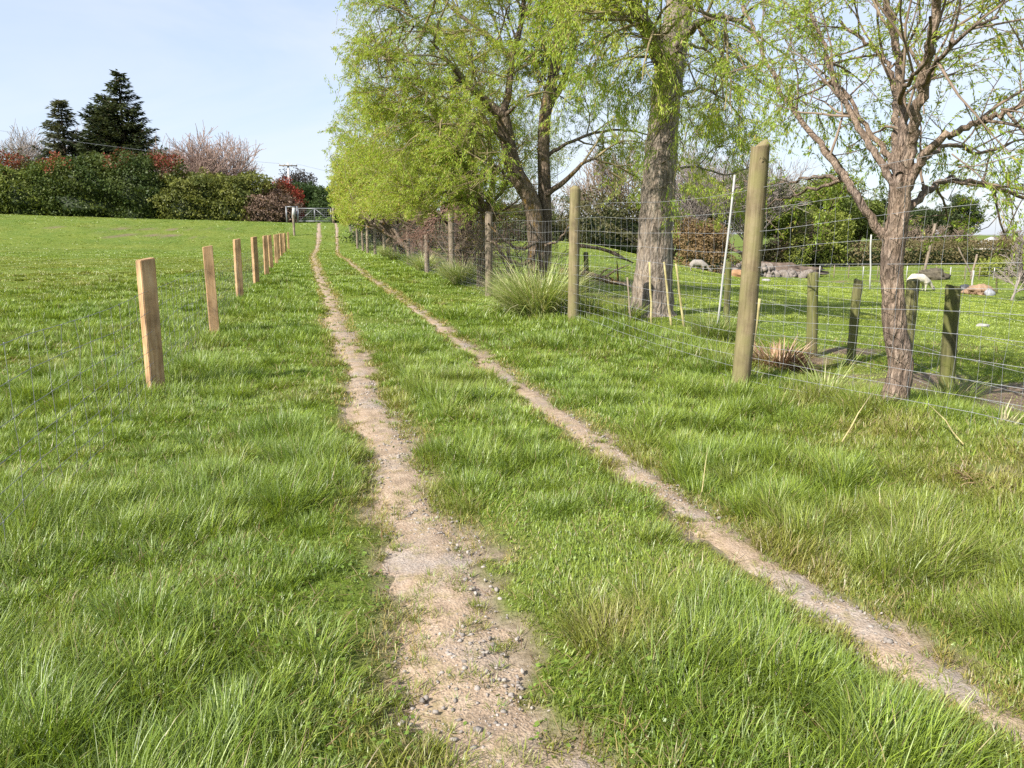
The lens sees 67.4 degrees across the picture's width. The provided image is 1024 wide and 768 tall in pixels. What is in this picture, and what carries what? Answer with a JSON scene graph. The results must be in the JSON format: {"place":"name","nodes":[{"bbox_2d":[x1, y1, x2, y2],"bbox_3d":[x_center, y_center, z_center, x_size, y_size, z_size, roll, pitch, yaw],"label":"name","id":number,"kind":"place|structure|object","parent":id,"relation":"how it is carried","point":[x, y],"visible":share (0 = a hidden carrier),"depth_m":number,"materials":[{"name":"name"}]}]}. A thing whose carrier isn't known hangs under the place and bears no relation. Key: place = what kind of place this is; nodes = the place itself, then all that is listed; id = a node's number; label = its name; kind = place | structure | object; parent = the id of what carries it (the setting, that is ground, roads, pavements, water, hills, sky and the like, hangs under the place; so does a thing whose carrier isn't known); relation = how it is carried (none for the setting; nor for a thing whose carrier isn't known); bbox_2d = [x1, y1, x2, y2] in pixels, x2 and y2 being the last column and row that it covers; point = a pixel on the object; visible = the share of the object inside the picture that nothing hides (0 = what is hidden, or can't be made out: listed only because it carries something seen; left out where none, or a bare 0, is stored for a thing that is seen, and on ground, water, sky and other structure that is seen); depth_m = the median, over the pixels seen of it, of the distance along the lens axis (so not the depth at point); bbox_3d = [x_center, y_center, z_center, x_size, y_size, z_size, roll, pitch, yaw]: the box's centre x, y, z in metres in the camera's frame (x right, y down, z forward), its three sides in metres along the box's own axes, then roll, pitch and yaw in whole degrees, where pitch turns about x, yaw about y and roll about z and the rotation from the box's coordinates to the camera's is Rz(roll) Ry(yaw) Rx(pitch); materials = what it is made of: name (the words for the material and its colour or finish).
{"place":"outdoors","nodes":[
{"label":"outdoors","id":0,"kind":"place"},
{"bbox_2d":[372,241,392,256],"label":"tussock grass","id":1,"kind":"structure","parent":0,"point":[385,251],"depth_m":39.36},
{"bbox_2d":[382,247,401,259],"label":"tussock grass","id":2,"kind":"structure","parent":0,"point":[395,255],"depth_m":36.04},
{"bbox_2d":[403,249,438,271],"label":"tussock grass","id":3,"kind":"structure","parent":0,"point":[419,265],"depth_m":28.15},
{"bbox_2d":[0,214,1023,767],"bbox_3d":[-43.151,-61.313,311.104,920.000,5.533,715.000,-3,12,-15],"label":"ground","id":4,"kind":"structure","parent":0,"point":[518,656],"depth_m":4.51,"materials":[{"name":"plant"}]},
{"bbox_2d":[0,148,43,213],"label":"hedge shrub","id":5,"kind":"object","parent":4,"relation":"on","point":[18,164],"visible":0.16,"depth_m":82.31,"materials":[{"name":"red plant"}]},
{"bbox_2d":[0,122,81,166],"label":"bare tree","id":6,"kind":"object","parent":4,"relation":"on","point":[26,148],"visible":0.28,"depth_m":106.55,"materials":[{"name":"plant"}]},
{"bbox_2d":[0,155,91,216],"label":"hedge shrub","id":7,"kind":"object","parent":4,"relation":"on","point":[23,199],"visible":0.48,"depth_m":80.04,"materials":[{"name":"green plant"}]},
{"bbox_2d":[27,98,86,166],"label":"conifer tree","id":8,"kind":"object","parent":4,"relation":"on","point":[58,126],"visible":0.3,"depth_m":102.68,"materials":[{"name":"green plant"}]},
{"bbox_2d":[31,150,162,217],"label":"hedge shrub","id":9,"kind":"object","parent":4,"relation":"on","point":[83,198],"visible":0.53,"depth_m":80.00,"materials":[{"name":"green plant"}]},
{"bbox_2d":[76,93,147,165],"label":"conifer tree","id":10,"kind":"object","parent":4,"relation":"on","point":[91,108],"visible":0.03,"depth_m":101.55,"materials":[{"name":"green plant"}]},
{"bbox_2d":[60,69,173,170],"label":"conifer tree","id":11,"kind":"object","parent":4,"relation":"on","point":[135,137],"visible":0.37,"depth_m":99.79,"materials":[{"name":"green plant"}]},
{"bbox_2d":[97,147,190,218],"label":"hedge shrub","id":12,"kind":"object","parent":4,"relation":"on","point":[136,191],"visible":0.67,"depth_m":79.77,"materials":[{"name":"green plant"}]},
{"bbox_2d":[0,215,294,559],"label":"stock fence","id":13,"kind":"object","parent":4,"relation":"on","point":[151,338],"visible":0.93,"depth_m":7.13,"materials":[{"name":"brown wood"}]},
{"bbox_2d":[132,123,264,188],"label":"bare tree","id":14,"kind":"object","parent":4,"relation":"on","point":[213,164],"visible":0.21,"depth_m":98.81,"materials":[{"name":"plant"}]},
{"bbox_2d":[146,165,256,219],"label":"hedge shrub","id":15,"kind":"object","parent":4,"relation":"on","point":[189,197],"visible":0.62,"depth_m":79.23,"materials":[{"name":"green plant"}]},
{"bbox_2d":[206,169,276,220],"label":"hedge shrub","id":16,"kind":"object","parent":4,"relation":"on","point":[233,201],"visible":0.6,"depth_m":79.35,"materials":[{"name":"green plant"}]},
{"bbox_2d":[242,187,305,222],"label":"hedge shrub","id":17,"kind":"object","parent":4,"relation":"on","point":[267,209],"visible":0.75,"depth_m":79.54,"materials":[{"name":"brown plant"}]},
{"bbox_2d":[262,174,308,221],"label":"hedge shrub","id":18,"kind":"object","parent":4,"relation":"on","point":[286,186],"visible":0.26,"depth_m":82.98,"materials":[{"name":"red plant"}]},
{"bbox_2d":[276,166,317,196],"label":"flat pine","id":19,"kind":"object","parent":4,"relation":"on","point":[299,176],"visible":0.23,"depth_m":120.73,"materials":[{"name":"green plant"}]},
{"bbox_2d":[277,179,323,220],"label":"hedge shrub","id":20,"kind":"object","parent":4,"relation":"on","point":[308,190],"visible":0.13,"depth_m":95.39,"materials":[{"name":"green plant"}]},
{"bbox_2d":[305,185,341,222],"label":"hedge shrub","id":21,"kind":"object","parent":4,"relation":"on","point":[318,201],"visible":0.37,"depth_m":93.32,"materials":[{"name":"green plant"}]},
{"bbox_2d":[327,182,407,245],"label":"willow tree","id":22,"kind":"object","parent":4,"relation":"on","point":[378,236],"visible":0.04,"depth_m":54.20,"materials":[{"name":"green plant"}]},
{"bbox_2d":[321,92,430,253],"bbox_3d":[-6.800,-10.904,39.298,5.956,8.838,9.931,-3,12,-15],"label":"willow tree","id":23,"kind":"object","parent":4,"relation":"on","point":[400,249],"visible":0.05,"depth_m":36.93,"materials":[{"name":"green plant"}]},
{"bbox_2d":[326,144,426,248],"bbox_3d":[-7.061,-11.691,47.591,8.873,7.517,10.891,-3,12,-15],"label":"willow tree","id":24,"kind":"object","parent":4,"relation":"on","point":[388,239],"visible":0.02,"depth_m":47.13,"materials":[{"name":"green plant"}]},
{"bbox_2d":[317,96,447,257],"bbox_3d":[-5.385,-9.216,35.260,6.850,7.226,9.050,-3,12,-15],"label":"willow tree","id":25,"kind":"object","parent":4,"relation":"on","point":[387,230],"visible":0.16,"depth_m":35.32,"materials":[{"name":"green plant"}]},
{"bbox_2d":[327,85,448,268],"bbox_3d":[-4.235,-7.912,30.110,6.362,6.961,6.947,1,11,4],"label":"willow tree","id":26,"kind":"object","parent":4,"relation":"on","point":[358,174],"visible":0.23,"depth_m":29.33,"materials":[{"name":"green plant"}]},
{"bbox_2d":[332,209,446,247],"bbox_3d":[-9.075,-12.922,64.561,11.793,5.531,6.571,-3,12,-15],"label":"thicket","id":27,"kind":"object","parent":4,"relation":"on","point":[364,235],"visible":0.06,"depth_m":62.91,"materials":[{"name":"brown plant"}]},
{"bbox_2d":[404,250,424,265],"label":"tussock grass","id":28,"kind":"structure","parent":4,"relation":"on","point":[408,261],"depth_m":31.67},
{"bbox_2d":[389,206,447,256],"bbox_3d":[-3.668,-6.429,32.792,3.530,2.644,3.192,-3,12,-15],"label":"brushwood","id":29,"kind":"object","parent":4,"relation":"on","point":[402,239],"visible":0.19,"depth_m":32.59,"materials":[{"name":"brown plant"}]},
{"bbox_2d":[398,215,446,250],"bbox_3d":[-4.318,-7.748,38.508,3.199,2.592,3.484,-8,14,-36],"label":"brushwood","id":30,"kind":"object","parent":4,"relation":"on","point":[430,235],"visible":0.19,"depth_m":38.32,"materials":[{"name":"brown plant"}]},
{"bbox_2d":[432,258,465,277],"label":"tussock grass","id":31,"kind":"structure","parent":4,"relation":"on","point":[446,267],"depth_m":24.06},
{"bbox_2d":[312,224,590,767],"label":"wheel track","id":32,"kind":"structure","parent":4,"relation":"on","point":[407,567],"depth_m":3.07,"materials":[{"name":"soil"},{"name":"small stones"}]},
{"bbox_2d":[430,252,476,284],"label":"tussock grass","id":33,"kind":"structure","parent":4,"relation":"on","point":[453,276],"depth_m":21.41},
{"bbox_2d":[417,205,496,259],"bbox_3d":[-1.785,-5.397,27.950,2.804,2.669,4.239,-7,13,-32],"label":"brushwood","id":34,"kind":"object","parent":4,"relation":"on","point":[444,243],"visible":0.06,"depth_m":27.98,"materials":[{"name":"brown plant"}]},
{"bbox_2d":[342,0,572,286],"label":"willow tree","id":35,"kind":"object","parent":4,"relation":"on","point":[485,205],"visible":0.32,"depth_m":19.11,"materials":[{"name":"green plant"}]},
{"bbox_2d":[337,33,578,270],"bbox_3d":[-1.293,-7.113,23.476,7.852,7.954,6.294,-3,12,-15],"label":"willow tree","id":36,"kind":"object","parent":4,"relation":"on","point":[508,207],"visible":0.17,"depth_m":23.64,"materials":[{"name":"green plant"}]},
{"bbox_2d":[387,52,529,272],"bbox_3d":[-1.372,-7.106,24.998,4.436,6.968,5.598,9,14,38],"label":"willow tree","id":37,"kind":"object","parent":4,"relation":"on","point":[422,231],"visible":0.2,"depth_m":24.85,"materials":[{"name":"green plant"}]},
{"bbox_2d":[417,203,517,277],"bbox_3d":[-1.158,-4.400,23.227,3.076,2.552,3.260,1,11,6],"label":"brushwood","id":38,"kind":"object","parent":4,"relation":"on","point":[476,226],"visible":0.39,"depth_m":23.26,"materials":[{"name":"brown plant"}]},
{"bbox_2d":[430,201,567,244],"bbox_3d":[-0.532,-11.338,59.079,12.054,5.952,6.214,-3,12,-15],"label":"thicket","id":39,"kind":"object","parent":4,"relation":"on","point":[557,235],"visible":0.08,"depth_m":57.43,"materials":[{"name":"brown plant"}]},
{"bbox_2d":[323,0,695,284],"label":"willow tree","id":40,"kind":"object","parent":4,"relation":"on","point":[535,204],"visible":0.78,"depth_m":16.47,"materials":[{"name":"green plant"}]},
{"bbox_2d":[443,197,582,280],"bbox_3d":[0.060,-3.606,19.564,3.760,2.420,3.387,-3,12,-15],"label":"brushwood","id":41,"kind":"object","parent":4,"relation":"on","point":[495,249],"visible":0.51,"depth_m":19.35,"materials":[{"name":"brown plant"}]},
{"bbox_2d":[476,264,556,307],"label":"tussock grass","id":42,"kind":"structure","parent":4,"relation":"on","point":[500,301],"depth_m":14.71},
{"bbox_2d":[463,251,619,320],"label":"tussock grass","id":43,"kind":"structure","parent":4,"relation":"on","point":[527,296],"depth_m":13.16,"materials":[{"name":"plant"}]},
{"bbox_2d":[516,173,569,239],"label":"bare tree","id":44,"kind":"object","parent":4,"relation":"on","point":[553,203],"visible":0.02,"depth_m":75.01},
{"bbox_2d":[564,282,618,316],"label":"tussock grass","id":45,"kind":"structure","parent":4,"relation":"on","point":[595,310],"depth_m":13.36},
{"bbox_2d":[557,261,631,287],"bbox_3d":[1.948,-2.400,16.871,1.817,0.610,1.009,-3,12,-15],"label":"fallen branch","id":46,"kind":"object","parent":4,"relation":"on","point":[600,277],"visible":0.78,"depth_m":17.17,"materials":[{"name":"wood"}]},
{"bbox_2d":[551,132,644,217],"bbox_3d":[8.043,-15.079,62.288,8.025,11.276,10.965,-3,12,-15],"label":"bare tree","id":47,"kind":"object","parent":4,"relation":"on","point":[599,181],"visible":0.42,"depth_m":62.69,"materials":[{"name":"plant"}]},
{"bbox_2d":[580,244,633,262],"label":"fallen branch","id":48,"kind":"object","parent":4,"relation":"on","point":[614,253],"visible":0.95,"depth_m":19.03,"materials":[{"name":"wood"}]},
{"bbox_2d":[552,179,687,261],"bbox_3d":[7.842,-12.016,60.702,14.955,8.329,6.943,-3,12,-15],"label":"thicket","id":49,"kind":"object","parent":4,"relation":"on","point":[607,238],"visible":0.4,"depth_m":59.08,"materials":[{"name":"green plant"}]},
{"bbox_2d":[626,277,631,319],"bbox_3d":[1.919,-1.331,12.582,0.116,0.830,0.034,0,11,-1],"label":"stick","id":50,"kind":"object","parent":4,"relation":"on","point":[628,297],"visible":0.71,"depth_m":12.55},
{"bbox_2d":[648,262,652,323],"bbox_3d":[2.268,-1.449,12.563,0.108,1.085,0.046,1,11,6],"label":"garden stake","id":51,"kind":"object","parent":4,"relation":"on","point":[651,302],"visible":0.82,"depth_m":12.54,"materials":[{"name":"brown wood"}]},
{"bbox_2d":[663,262,672,324],"bbox_3d":[2.513,-1.412,12.366,0.208,1.099,0.042,0,11,2],"label":"garden stake","id":52,"kind":"object","parent":4,"relation":"on","point":[669,310],"visible":0.88,"depth_m":12.35,"materials":[{"name":"brown wood"}]},
{"bbox_2d":[335,224,1023,751],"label":"wheel track","id":53,"kind":"structure","parent":4,"relation":"on","point":[855,620],"depth_m":3.35,"materials":[{"name":"soil"}]},
{"bbox_2d":[503,0,856,317],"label":"willow tree","id":54,"kind":"object","parent":4,"relation":"on","point":[668,55],"visible":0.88,"depth_m":12.34,"materials":[{"name":"green plant"}]},
{"bbox_2d":[675,263,684,325],"bbox_3d":[2.670,-1.364,12.169,0.222,1.079,0.043,0,11,1],"label":"garden stake","id":55,"kind":"object","parent":4,"relation":"on","point":[680,302],"visible":0.84,"depth_m":12.15,"materials":[{"name":"brown wood"}]},
{"bbox_2d":[623,145,737,259],"bbox_3d":[13.339,-14.327,61.477,8.440,10.921,10.438,4,12,20],"label":"bare tree","id":56,"kind":"object","parent":4,"relation":"on","point":[695,205],"visible":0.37,"depth_m":61.47,"materials":[{"name":"plant"}]},
{"bbox_2d":[348,136,1023,441],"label":"deer fence","id":57,"kind":"object","parent":4,"relation":"on","point":[756,190],"visible":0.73,"depth_m":7.34,"materials":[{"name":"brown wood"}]},
{"bbox_2d":[629,134,744,238],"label":"bare tree","id":58,"kind":"object","parent":4,"relation":"on","point":[721,176],"visible":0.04,"depth_m":68.74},
{"bbox_2d":[689,259,711,271],"bbox_3d":[8.741,-5.482,35.580,1.030,0.568,0.317,3,12,14],"label":"sheep","id":59,"kind":"object","parent":4,"relation":"on","point":[702,263],"visible":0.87,"depth_m":35.47},
{"bbox_2d":[673,215,741,273],"bbox_3d":[14.740,-9.977,59.083,5.486,5.954,5.056,-3,12,-15],"label":"scrub bush","id":60,"kind":"object","parent":4,"relation":"on","point":[708,246],"visible":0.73,"depth_m":58.00,"materials":[{"name":"brown plant"}]},
{"bbox_2d":[683,189,739,234],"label":"leafy tree","id":61,"kind":"object","parent":4,"relation":"on","point":[711,216],"visible":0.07,"depth_m":81.45,"materials":[{"name":"green plant"}]},
{"bbox_2d":[410,232,1023,410],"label":"paddock fence","id":62,"kind":"object","parent":4,"relation":"on","point":[948,346],"visible":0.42,"depth_m":8.54,"materials":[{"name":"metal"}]},
{"bbox_2d":[717,175,735,321],"bbox_3d":[3.179,-1.884,11.450,0.179,2.386,0.041,0,11,-1],"label":"marker pole","id":63,"kind":"object","parent":4,"relation":"on","point":[726,248],"visible":0.8,"depth_m":11.40,"materials":[{"name":"white paint"}]},
{"bbox_2d":[724,269,740,276],"bbox_3d":[12.115,-5.907,41.661,1.422,0.611,1.124,0,11,0],"label":"clay mound","id":64,"kind":"object","parent":4,"relation":"on","point":[736,273],"visible":0.26,"depth_m":41.18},
{"bbox_2d":[723,171,771,255],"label":"leafy tree","id":65,"kind":"object","parent":4,"relation":"on","point":[737,251],"visible":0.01,"depth_m":91.56,"materials":[{"name":"green plant"}]},
{"bbox_2d":[679,135,821,242],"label":"bare tree","id":66,"kind":"object","parent":4,"relation":"on","point":[769,198],"visible":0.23,"depth_m":71.98,"materials":[{"name":"plant"}]},
{"bbox_2d":[753,299,760,352],"bbox_3d":[2.998,-0.658,9.452,0.080,0.786,0.042,1,11,4],"label":"garden stake","id":67,"kind":"object","parent":4,"relation":"on","point":[758,308],"visible":0.46,"depth_m":9.41,"materials":[{"name":"brown wood"}]},
{"bbox_2d":[731,178,831,261],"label":"leafy tree","id":68,"kind":"object","parent":4,"relation":"on","point":[782,222],"visible":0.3,"depth_m":74.39,"materials":[{"name":"green plant"}]},
{"bbox_2d":[752,333,832,371],"bbox_3d":[2.967,-0.315,8.515,1.236,0.554,1.193,-3,12,-15],"label":"dead plant","id":69,"kind":"object","parent":4,"relation":"on","point":[786,358],"visible":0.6,"depth_m":8.33,"materials":[{"name":"brown plant"}]},
{"bbox_2d":[761,261,828,274],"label":"earth bank","id":70,"kind":"structure","parent":4,"relation":"on","point":[786,266],"depth_m":61.03,"materials":[{"name":"soil"}]},
{"bbox_2d":[765,210,824,252],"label":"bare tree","id":71,"kind":"object","parent":4,"relation":"on","point":[776,241],"visible":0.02,"depth_m":92.70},
{"bbox_2d":[781,224,814,266],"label":"round bush","id":72,"kind":"object","parent":4,"relation":"on","point":[797,257],"visible":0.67,"depth_m":74.32,"materials":[{"name":"green plant"}]},
{"bbox_2d":[784,184,821,238],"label":"leafy tree","id":73,"kind":"object","parent":4,"relation":"on","point":[814,203],"visible":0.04,"depth_m":83.46,"materials":[{"name":"green plant"}]},
{"bbox_2d":[779,208,856,266],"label":"round bush","id":74,"kind":"object","parent":4,"relation":"on","point":[840,236],"visible":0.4,"depth_m":76.91,"materials":[{"name":"green plant"}]},
{"bbox_2d":[766,165,870,247],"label":"leafy tree","id":75,"kind":"object","parent":4,"relation":"on","point":[846,203],"visible":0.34,"depth_m":85.77,"materials":[{"name":"green plant"}]},
{"bbox_2d":[781,346,872,388],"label":"tussock grass","id":76,"kind":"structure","parent":4,"relation":"on","point":[838,378],"depth_m":7.17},
{"bbox_2d":[637,0,1023,409],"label":"willow tree","id":77,"kind":"object","parent":4,"relation":"on","point":[904,138],"visible":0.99,"depth_m":5.94,"materials":[{"name":"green plant"}]},
{"bbox_2d":[841,392,872,441],"bbox_3d":[2.435,0.227,5.406,0.009,0.233,0.683,9,14,38],"label":"dry stalk","id":78,"kind":"object","parent":4,"relation":"on","point":[855,418],"visible":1,"depth_m":5.35,"materials":[{"name":"beige plant"}]},
{"bbox_2d":[844,198,886,250],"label":"leafy tree","id":79,"kind":"object","parent":4,"relation":"on","point":[860,234],"visible":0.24,"depth_m":92.34,"materials":[{"name":"green plant"}]},
{"bbox_2d":[869,235,871,289],"bbox_3d":[20.768,-7.008,44.487,0.284,3.226,0.120,1,11,7],"label":"marker post","id":80,"kind":"object","parent":4,"relation":"on","point":[870,263],"visible":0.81,"depth_m":44.48,"materials":[{"name":"white paint"}]},
{"bbox_2d":[738,238,1023,266],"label":"clipped hedge","id":81,"kind":"object","parent":4,"relation":"on","point":[912,257],"visible":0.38,"depth_m":80.62,"materials":[{"name":"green plant"}]},
{"bbox_2d":[868,191,925,249],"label":"leafy tree","id":82,"kind":"object","parent":4,"relation":"on","point":[912,215],"visible":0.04,"depth_m":100.82,"materials":[{"name":"green plant"}]},
{"bbox_2d":[871,216,939,250],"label":"bare tree","id":83,"kind":"object","parent":4,"relation":"on","point":[918,236],"visible":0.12,"depth_m":87.64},
{"bbox_2d":[819,265,1008,279],"bbox_3d":[33.961,-8.193,57.408,20.790,1.221,0.149,2,12,12],"label":"field fence","id":84,"kind":"object","parent":4,"relation":"on","point":[849,266],"visible":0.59,"depth_m":58.29,"materials":[{"name":"white paint"}]},
{"bbox_2d":[906,274,934,290],"bbox_3d":[24.379,-6.061,45.725,1.828,1.007,0.562,-1,11,-6],"label":"sheep","id":85,"kind":"object","parent":4,"relation":"on","point":[925,280],"visible":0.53,"depth_m":45.49},
{"bbox_2d":[907,205,944,250],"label":"leafy tree","id":86,"kind":"object","parent":4,"relation":"on","point":[928,220],"visible":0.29,"depth_m":105.46,"materials":[{"name":"green plant"}]},
{"bbox_2d":[923,223,936,269],"bbox_3d":[32.103,-10.200,59.126,0.722,4.224,0.244,0,11,1],"label":"timber prop","id":87,"kind":"object","parent":4,"relation":"on","point":[928,252],"visible":0.73,"depth_m":59.04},
{"bbox_2d":[916,268,950,279],"bbox_3d":[31.569,-8.039,57.441,2.588,1.275,1.406,0,11,0],"label":"dark bush pile","id":88,"kind":"object","parent":4,"relation":"on","point":[935,274],"visible":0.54,"depth_m":56.98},
{"bbox_2d":[928,404,963,444],"bbox_3d":[2.741,0.251,4.856,0.007,0.159,0.422,0,11,0],"label":"dry stalk","id":89,"kind":"object","parent":4,"relation":"on","point":[948,425],"visible":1,"depth_m":4.81,"materials":[{"name":"beige plant"}]},
{"bbox_2d":[920,224,981,249],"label":"bare tree","id":90,"kind":"object","parent":4,"relation":"on","point":[958,232],"visible":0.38,"depth_m":97.11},
{"bbox_2d":[935,194,984,236],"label":"leafy tree","id":91,"kind":"object","parent":4,"relation":"on","point":[955,215],"visible":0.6,"depth_m":115.62,"materials":[{"name":"green plant"}]},
{"bbox_2d":[961,283,995,294],"bbox_3d":[26.635,-5.266,43.829,2.103,0.958,1.762,0,11,0],"label":"hay heap","id":92,"kind":"object","parent":4,"relation":"on","point":[972,289],"visible":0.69,"depth_m":43.45,"materials":[{"name":"beige plant"}]},
{"bbox_2d":[951,453,1023,491],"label":"grass","id":93,"kind":"structure","parent":4,"relation":"on","point":[964,477],"depth_m":4.34,"materials":[{"name":"brown plant"}]},
{"bbox_2d":[984,289,995,295],"bbox_3d":[26.886,-5.092,43.229,0.630,0.528,0.487,0,11,0],"label":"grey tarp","id":94,"kind":"object","parent":4,"relation":"on","point":[991,292],"visible":0.76,"depth_m":43.05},
{"bbox_2d":[968,255,1020,276],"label":"bush","id":95,"kind":"object","parent":4,"relation":"on","point":[999,265],"visible":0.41,"depth_m":60.64,"materials":[{"name":"green plant"}]},
{"bbox_2d":[978,397,1023,424],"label":"dead plant","id":96,"kind":"object","parent":4,"relation":"on","point":[1005,415],"visible":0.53,"depth_m":5.22,"materials":[{"name":"beige plant"}]},
{"bbox_2d":[990,232,1023,299],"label":"sapling","id":97,"kind":"object","parent":4,"relation":"on","point":[1020,275],"visible":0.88,"depth_m":39.96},
{"bbox_2d":[990,226,1023,249],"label":"bare tree","id":98,"kind":"object","parent":4,"relation":"on","point":[1001,234],"visible":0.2,"depth_m":94.02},
{"bbox_2d":[0,0,1023,234],"label":"sky","id":99,"kind":"structure","parent":0,"point":[254,71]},
{"bbox_2d":[600,295,654,320],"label":"tussock grass","id":100,"kind":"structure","parent":0,"point":[639,313],"depth_m":12.99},
{"bbox_2d":[325,319,988,767],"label":"gravel","id":101,"kind":"structure","parent":0,"point":[521,687],"depth_m":3.04,"materials":[{"name":"gravel"}]},
{"bbox_2d":[673,303,737,341],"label":"tussock grass","id":102,"kind":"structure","parent":0,"point":[722,333],"depth_m":10.63,"materials":[{"name":"plant"}]},
{"bbox_2d":[916,372,993,402],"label":"tussock grass","id":103,"kind":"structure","parent":0,"point":[961,392],"depth_m":6.92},
{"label":"gate post","id":104,"kind":"object","parent":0,"visible":0},
{"bbox_2d":[298,208,331,221],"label":"metal gate","id":105,"kind":"structure","parent":104,"relation":"attached to","point":[314,209],"depth_m":77.16,"materials":[{"name":"metal"}]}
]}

